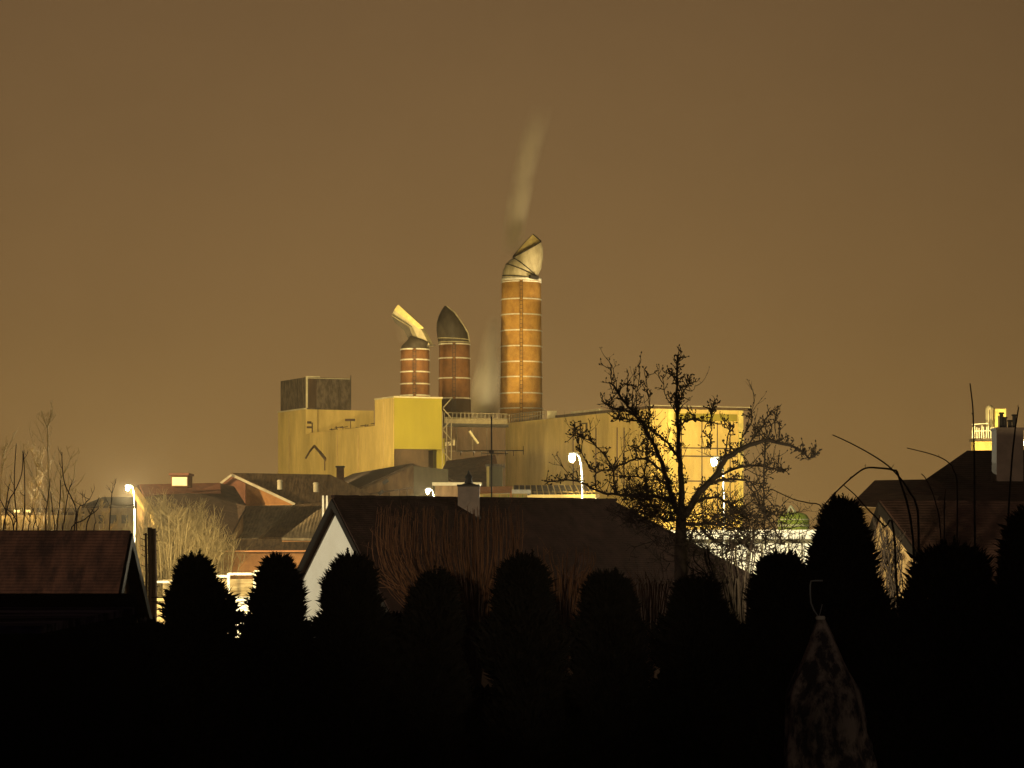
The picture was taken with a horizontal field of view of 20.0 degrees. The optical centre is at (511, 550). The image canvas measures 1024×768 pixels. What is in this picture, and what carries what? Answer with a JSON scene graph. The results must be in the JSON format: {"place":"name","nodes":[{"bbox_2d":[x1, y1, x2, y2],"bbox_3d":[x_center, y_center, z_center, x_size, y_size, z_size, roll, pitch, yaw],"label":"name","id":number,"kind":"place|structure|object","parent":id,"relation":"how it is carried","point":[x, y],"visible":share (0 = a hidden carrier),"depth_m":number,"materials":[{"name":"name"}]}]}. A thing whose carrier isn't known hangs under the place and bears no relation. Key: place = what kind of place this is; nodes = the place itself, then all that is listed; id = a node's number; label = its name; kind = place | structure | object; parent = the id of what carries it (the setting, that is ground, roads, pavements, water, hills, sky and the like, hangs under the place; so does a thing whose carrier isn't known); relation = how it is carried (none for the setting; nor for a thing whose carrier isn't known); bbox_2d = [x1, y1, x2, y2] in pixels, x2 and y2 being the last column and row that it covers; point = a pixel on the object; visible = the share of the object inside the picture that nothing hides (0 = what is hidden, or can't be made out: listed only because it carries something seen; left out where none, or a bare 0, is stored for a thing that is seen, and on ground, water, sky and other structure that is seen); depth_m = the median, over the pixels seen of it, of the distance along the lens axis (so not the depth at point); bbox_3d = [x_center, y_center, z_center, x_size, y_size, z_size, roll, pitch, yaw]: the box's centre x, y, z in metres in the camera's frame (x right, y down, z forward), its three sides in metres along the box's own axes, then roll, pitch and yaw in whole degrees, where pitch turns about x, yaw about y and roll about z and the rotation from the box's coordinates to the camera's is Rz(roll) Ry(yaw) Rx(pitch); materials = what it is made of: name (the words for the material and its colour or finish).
{"place":"outdoors","nodes":[
{"label":"outdoors","id":0,"kind":"place"},
{"bbox_2d":[0,508,83,529],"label":"warehouse","id":1,"kind":"structure","parent":0,"point":[70,515],"depth_m":250.00,"materials":[{"name":"brown tile"}]},
{"bbox_2d":[0,530,152,621],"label":"house","id":2,"kind":"structure","parent":0,"point":[69,561],"depth_m":59.09,"materials":[{"name":"brown tile"}]},
{"bbox_2d":[82,497,136,543],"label":"warehouse","id":3,"kind":"structure","parent":0,"point":[125,504],"depth_m":235.00,"materials":[{"name":"brown"}]},
{"bbox_2d":[98,515,104,523],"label":"window","id":4,"kind":"structure","parent":3,"relation":"in","point":[101,519],"depth_m":234.96,"materials":[{"name":"grey glass"}]},
{"bbox_2d":[110,515,116,523],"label":"window","id":5,"kind":"structure","parent":3,"relation":"in","point":[113,517],"depth_m":234.96,"materials":[{"name":"grey glass"}]},
{"bbox_2d":[121,515,127,523],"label":"window","id":6,"kind":"structure","parent":3,"relation":"in","point":[123,517],"depth_m":234.96,"materials":[{"name":"grey glass"}]},
{"bbox_2d":[130,473,246,573],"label":"house","id":7,"kind":"structure","parent":0,"point":[227,499],"depth_m":214.52,"materials":[{"name":"brown tile"}]},
{"bbox_2d":[236,599,247,636],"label":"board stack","id":8,"kind":"object","parent":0,"point":[244,606],"visible":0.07,"depth_m":188.08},
{"bbox_2d":[220,473,371,505],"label":"house","id":9,"kind":"structure","parent":0,"point":[256,489],"depth_m":228.69,"materials":[{"name":"brown tile"}]},
{"bbox_2d":[480,486,530,497],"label":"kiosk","id":10,"kind":"object","parent":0,"point":[503,491],"visible":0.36,"depth_m":169.80,"materials":[{"name":"paint"}]},
{"bbox_2d":[0,0,1023,529],"label":"sky","id":11,"kind":"structure","parent":0,"point":[207,206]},
{"bbox_2d":[504,405,749,529],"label":"factory hall","id":12,"kind":"structure","parent":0,"point":[542,441],"depth_m":311.21,"materials":[{"name":"yellow metal"}]},
{"bbox_2d":[580,423,587,432],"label":"window","id":13,"kind":"structure","parent":12,"relation":"in","point":[584,425],"depth_m":317.49,"materials":[{"name":"yellow glass"}]},
{"bbox_2d":[670,530,813,573],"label":"warehouse","id":14,"kind":"structure","parent":0,"point":[807,537],"depth_m":240.00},
{"bbox_2d":[855,412,1023,526],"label":"house","id":15,"kind":"structure","parent":0,"point":[992,471],"depth_m":81.23,"materials":[{"name":"brown tile"}]},
{"label":"factory yard","id":16,"kind":"structure","parent":0,"visible":0},
{"bbox_2d":[118,513,173,595],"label":"bare shrub","id":17,"kind":"object","parent":16,"relation":"on","point":[142,558],"visible":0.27,"depth_m":197.50,"materials":[{"name":"beige plant"}]},
{"bbox_2d":[135,488,181,622],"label":"bare shrub","id":18,"kind":"object","parent":16,"relation":"on","point":[147,516],"visible":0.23,"depth_m":199.88,"materials":[{"name":"beige plant"}]},
{"bbox_2d":[138,512,204,622],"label":"bare shrub","id":19,"kind":"object","parent":16,"relation":"on","point":[160,576],"visible":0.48,"depth_m":196.21,"materials":[{"name":"beige plant"}]},
{"bbox_2d":[151,500,200,580],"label":"bare shrub","id":20,"kind":"object","parent":16,"relation":"on","point":[178,516],"visible":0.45,"depth_m":196.33,"materials":[{"name":"beige plant"}]},
{"bbox_2d":[172,520,224,574],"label":"bare shrub","id":21,"kind":"object","parent":16,"relation":"on","point":[197,536],"visible":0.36,"depth_m":196.37,"materials":[{"name":"beige plant"}]},
{"bbox_2d":[179,496,222,548],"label":"bare shrub","id":22,"kind":"object","parent":16,"relation":"on","point":[199,511],"visible":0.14,"depth_m":200.82,"materials":[{"name":"beige plant"}]},
{"bbox_2d":[179,506,229,574],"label":"bare shrub","id":23,"kind":"object","parent":16,"relation":"on","point":[208,528],"visible":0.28,"depth_m":198.05,"materials":[{"name":"beige plant"}]},
{"bbox_2d":[157,570,259,611],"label":"shelter","id":24,"kind":"object","parent":16,"relation":"on","point":[240,586],"visible":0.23,"depth_m":195.00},
{"bbox_2d":[210,523,250,578],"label":"bare shrub","id":25,"kind":"object","parent":16,"relation":"on","point":[222,570],"visible":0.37,"depth_m":199.79,"materials":[{"name":"beige plant"}]},
{"bbox_2d":[218,539,309,578],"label":"shed","id":26,"kind":"structure","parent":16,"relation":"on","point":[257,550],"depth_m":204.40,"materials":[{"name":"orange brick"}]},
{"bbox_2d":[237,505,293,538],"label":"annex","id":27,"kind":"object","parent":16,"relation":"on","point":[259,522],"visible":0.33,"depth_m":221.06,"materials":[{"name":"brown tile"}]},
{"bbox_2d":[260,501,329,538],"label":"annex","id":28,"kind":"object","parent":16,"relation":"on","point":[293,517],"visible":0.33,"depth_m":220.75,"materials":[{"name":"brown tile"}]},
{"bbox_2d":[282,507,325,541],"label":"annex","id":29,"kind":"object","parent":16,"relation":"on","point":[304,530],"visible":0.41,"depth_m":206.76,"materials":[{"name":"brown tile"}]},
{"bbox_2d":[322,496,323,516],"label":"flue","id":30,"kind":"object","parent":16,"relation":"on","point":[322,506],"visible":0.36,"depth_m":202.94,"materials":[{"name":"white metal"}]},
{"bbox_2d":[277,375,451,477],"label":"factory building","id":31,"kind":"structure","parent":16,"relation":"on","point":[323,428],"depth_m":327.06,"materials":[{"name":"concrete"}]},
{"bbox_2d":[335,463,456,495],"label":"shed","id":32,"kind":"structure","parent":16,"relation":"on","point":[411,479],"depth_m":249.98,"materials":[{"name":"grey metal"}]},
{"bbox_2d":[391,305,435,396],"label":"factory chimney","id":33,"kind":"object","parent":16,"relation":"on","point":[414,360],"visible":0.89,"depth_m":320.87,"materials":[{"name":"brick"}]},
{"bbox_2d":[437,306,470,423],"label":"factory chimney","id":34,"kind":"object","parent":16,"relation":"on","point":[454,358],"visible":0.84,"depth_m":333.46,"materials":[{"name":"brick"}]},
{"bbox_2d":[432,482,482,496],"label":"workshop","id":35,"kind":"structure","parent":16,"relation":"on","point":[445,489],"depth_m":200.00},
{"bbox_2d":[428,412,509,485],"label":"boiler house","id":36,"kind":"structure","parent":16,"relation":"on","point":[469,435],"depth_m":316.74,"materials":[{"name":"metal"}]},
{"bbox_2d":[443,455,496,486],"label":"annex","id":37,"kind":"object","parent":16,"relation":"on","point":[458,469],"visible":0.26,"depth_m":275.97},
{"bbox_2d":[485,464,504,486],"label":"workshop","id":38,"kind":"structure","parent":16,"relation":"on","point":[497,474],"depth_m":262.00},
{"bbox_2d":[499,234,542,422],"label":"factory chimney","id":39,"kind":"object","parent":16,"relation":"on","point":[521,377],"visible":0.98,"depth_m":342.94,"materials":[{"name":"brick"}]},
{"bbox_2d":[513,485,599,498],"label":"workshop","id":40,"kind":"structure","parent":16,"relation":"on","point":[556,491],"depth_m":191.79,"materials":[{"name":"beige metal"}]},
{"bbox_2d":[777,505,809,529],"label":"tree","id":41,"kind":"object","parent":16,"relation":"on","point":[804,517],"visible":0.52,"depth_m":263.87,"materials":[{"name":"green plant"}]},
{"bbox_2d":[969,405,1005,450],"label":"process tower","id":42,"kind":"structure","parent":16,"relation":"on","point":[992,415],"depth_m":300.20,"materials":[{"name":"yellow metal"}]},
{"label":"ground","id":43,"kind":"structure","parent":0,"visible":0},
{"bbox_2d":[0,443,27,529],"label":"bare shrub","id":44,"kind":"object","parent":43,"relation":"on","point":[6,513],"visible":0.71,"depth_m":68.21,"materials":[{"name":"brown plant"}]},
{"bbox_2d":[0,425,46,529],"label":"bare tree","id":45,"kind":"object","parent":43,"relation":"on","point":[2,493],"visible":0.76,"depth_m":155.11,"materials":[{"name":"brown plant"}]},
{"bbox_2d":[8,442,72,529],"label":"bare tree","id":46,"kind":"object","parent":43,"relation":"on","point":[37,476],"visible":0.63,"depth_m":158.11,"materials":[{"name":"brown plant"}]},
{"bbox_2d":[25,480,64,529],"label":"bare shrub","id":47,"kind":"object","parent":43,"relation":"on","point":[36,515],"visible":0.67,"depth_m":69.11,"materials":[{"name":"brown plant"}]},
{"bbox_2d":[19,398,80,529],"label":"bare tree","id":48,"kind":"object","parent":43,"relation":"on","point":[48,447],"visible":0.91,"depth_m":150.14,"materials":[{"name":"brown plant"}]},
{"bbox_2d":[35,444,86,529],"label":"bare tree","id":49,"kind":"object","parent":43,"relation":"on","point":[60,475],"visible":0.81,"depth_m":148.06,"materials":[{"name":"brown plant"}]},
{"bbox_2d":[0,593,146,767],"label":"garage","id":50,"kind":"structure","parent":43,"relation":"on","point":[73,680],"depth_m":44.73,"materials":[{"name":"black"}]},
{"bbox_2d":[57,448,116,529],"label":"bare shrub","id":51,"kind":"object","parent":43,"relation":"on","point":[76,517],"visible":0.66,"depth_m":67.07,"materials":[{"name":"brown plant"}]},
{"bbox_2d":[71,486,108,529],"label":"bare tree","id":52,"kind":"object","parent":43,"relation":"on","point":[79,517],"visible":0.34,"depth_m":151.94,"materials":[{"name":"brown plant"}]},
{"bbox_2d":[83,495,159,553],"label":"bare tree","id":53,"kind":"object","parent":43,"relation":"on","point":[103,514],"visible":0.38,"depth_m":156.12,"materials":[{"name":"brown plant"}]},
{"bbox_2d":[125,484,134,540],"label":"street lamp","id":54,"kind":"object","parent":43,"relation":"on","point":[127,486],"visible":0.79,"depth_m":164.96,"materials":[{"name":"metal"}]},
{"bbox_2d":[157,598,164,622],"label":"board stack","id":55,"kind":"object","parent":43,"relation":"on","point":[159,612],"visible":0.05,"depth_m":189.02,"materials":[{"name":"yellow wood"}]},
{"bbox_2d":[151,597,249,601],"bbox_3d":[-6.204,3.497,62.000,3.006,5.007,0.100,0,0,0],"label":"fence","id":56,"kind":"object","parent":43,"relation":"on","point":[226,597],"visible":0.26,"depth_m":61.99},
{"bbox_2d":[156,549,250,767],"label":"conifer","id":57,"kind":"object","parent":43,"relation":"on","point":[198,609],"visible":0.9,"depth_m":54.61,"materials":[{"name":"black plant"}]},
{"bbox_2d":[232,551,319,767],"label":"conifer","id":58,"kind":"object","parent":43,"relation":"on","point":[270,657],"visible":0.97,"depth_m":54.61,"materials":[{"name":"black plant"}]},
{"bbox_2d":[292,547,408,767],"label":"conifer","id":59,"kind":"object","parent":43,"relation":"on","point":[351,661],"visible":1,"depth_m":53.59,"materials":[{"name":"green plant"}]},
{"bbox_2d":[388,565,474,767],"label":"conifer","id":60,"kind":"object","parent":43,"relation":"on","point":[432,693],"visible":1,"depth_m":53.62,"materials":[{"name":"black plant"}]},
{"bbox_2d":[360,496,528,696],"bbox_3d":[-1.425,2.386,60.993,3.544,7.232,1.580,0,0,0],"label":"bare shrub","id":61,"kind":"object","parent":43,"relation":"on","point":[473,612],"visible":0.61,"depth_m":60.83,"materials":[{"name":"brown plant"}]},
{"bbox_2d":[467,549,577,767],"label":"conifer","id":62,"kind":"object","parent":43,"relation":"on","point":[524,641],"visible":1,"depth_m":52.63,"materials":[{"name":"green plant"}]},
{"bbox_2d":[296,470,749,688],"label":"house","id":63,"kind":"structure","parent":43,"relation":"on","point":[560,526],"depth_m":92.43,"materials":[{"name":"tile"}]},
{"bbox_2d":[457,416,523,496],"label":"tv antenna","id":64,"kind":"object","parent":63,"relation":"attached to","point":[491,451],"visible":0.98,"depth_m":96.48,"materials":[{"name":"metal"}]},
{"bbox_2d":[533,532,595,675],"bbox_3d":[1.120,2.806,61.962,1.378,6.390,1.517,0,0,0],"label":"bare shrub","id":65,"kind":"object","parent":43,"relation":"on","point":[560,582],"visible":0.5,"depth_m":61.92,"materials":[{"name":"brown plant"}]},
{"bbox_2d":[569,452,582,497],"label":"street lamp","id":66,"kind":"object","parent":43,"relation":"on","point":[571,457],"visible":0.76,"depth_m":111.95,"materials":[{"name":"metal"}]},
{"bbox_2d":[564,567,662,767],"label":"conifer","id":67,"kind":"object","parent":43,"relation":"on","point":[609,684],"visible":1,"depth_m":53.62,"materials":[{"name":"black plant"}]},
{"bbox_2d":[625,559,676,681],"bbox_3d":[3.048,3.035,62.075,1.440,5.932,1.189,0,0,0],"label":"bare shrub","id":68,"kind":"object","parent":43,"relation":"on","point":[652,614],"visible":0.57,"depth_m":61.90,"materials":[{"name":"brown plant"}]},
{"bbox_2d":[541,344,821,586],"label":"fruit tree","id":69,"kind":"object","parent":43,"relation":"on","point":[681,510],"visible":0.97,"depth_m":69.69,"materials":[{"name":"brown plant"}]},
{"bbox_2d":[646,568,749,767],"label":"conifer","id":70,"kind":"object","parent":43,"relation":"on","point":[695,644],"visible":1,"depth_m":53.62,"materials":[{"name":"green plant"}]},
{"bbox_2d":[711,457,724,556],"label":"street lamp","id":71,"kind":"object","parent":43,"relation":"on","point":[712,461],"visible":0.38,"depth_m":116.96,"materials":[{"name":"metal"}]},
{"bbox_2d":[679,528,807,623],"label":"bare shrub","id":72,"kind":"object","parent":43,"relation":"on","point":[737,603],"visible":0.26,"depth_m":66.02,"materials":[{"name":"brown plant"}]},
{"bbox_2d":[733,547,805,767],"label":"conifer","id":73,"kind":"object","parent":43,"relation":"on","point":[772,580],"visible":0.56,"depth_m":54.60,"materials":[{"name":"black plant"}]},
{"bbox_2d":[752,492,896,767],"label":"conifer","id":74,"kind":"object","parent":43,"relation":"on","point":[849,592],"visible":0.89,"depth_m":49.63,"materials":[{"name":"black plant"}]},
{"bbox_2d":[784,580,877,767],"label":"wrapped cone","id":75,"kind":"object","parent":43,"relation":"on","point":[825,721],"visible":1,"depth_m":43.59,"materials":[{"name":"fabric"}]},
{"bbox_2d":[772,448,957,543],"bbox_3d":[6.313,2.081,51.933,3.352,7.844,0.180,0,0,-3],"label":"bare shrub","id":76,"kind":"object","parent":43,"relation":"on","point":[933,497],"visible":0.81,"depth_m":51.98,"materials":[{"name":"brown plant"}]},
{"bbox_2d":[817,435,919,614],"bbox_3d":[5.891,2.042,47.981,1.703,7.917,0.178,0,0,0],"label":"bare shrub","id":77,"kind":"object","parent":43,"relation":"on","point":[910,518],"visible":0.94,"depth_m":47.99,"materials":[{"name":"brown plant"}]},
{"bbox_2d":[868,513,906,608],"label":"climbing shrub","id":78,"kind":"object","parent":43,"relation":"on","point":[887,555],"visible":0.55,"depth_m":65.83,"materials":[{"name":"brown plant"}]},
{"bbox_2d":[892,535,996,767],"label":"conifer","id":79,"kind":"object","parent":43,"relation":"on","point":[955,575],"visible":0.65,"depth_m":46.57,"materials":[{"name":"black plant"}]},
{"bbox_2d":[869,500,1023,601],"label":"cottage","id":80,"kind":"structure","parent":43,"relation":"on","point":[990,514],"depth_m":70.02,"materials":[{"name":"stone"}]},
{"bbox_2d":[960,504,1023,767],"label":"conifer","id":81,"kind":"object","parent":43,"relation":"on","point":[998,626],"visible":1,"depth_m":44.65,"materials":[{"name":"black plant"}]},
{"bbox_2d":[969,383,1018,546],"bbox_3d":[9.308,1.389,56.032,0.970,9.224,0.060,0,0,-4],"label":"bare shrub","id":82,"kind":"object","parent":43,"relation":"on","point":[974,476],"visible":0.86,"depth_m":56.01,"materials":[{"name":"brown plant"}]},
{"label":"road","id":83,"kind":"structure","parent":0,"visible":0},
{"bbox_2d":[141,527,157,621],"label":"utility pole","id":84,"kind":"object","parent":83,"relation":"on","point":[150,570],"visible":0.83,"depth_m":99.94,"materials":[{"name":"brown wood"}]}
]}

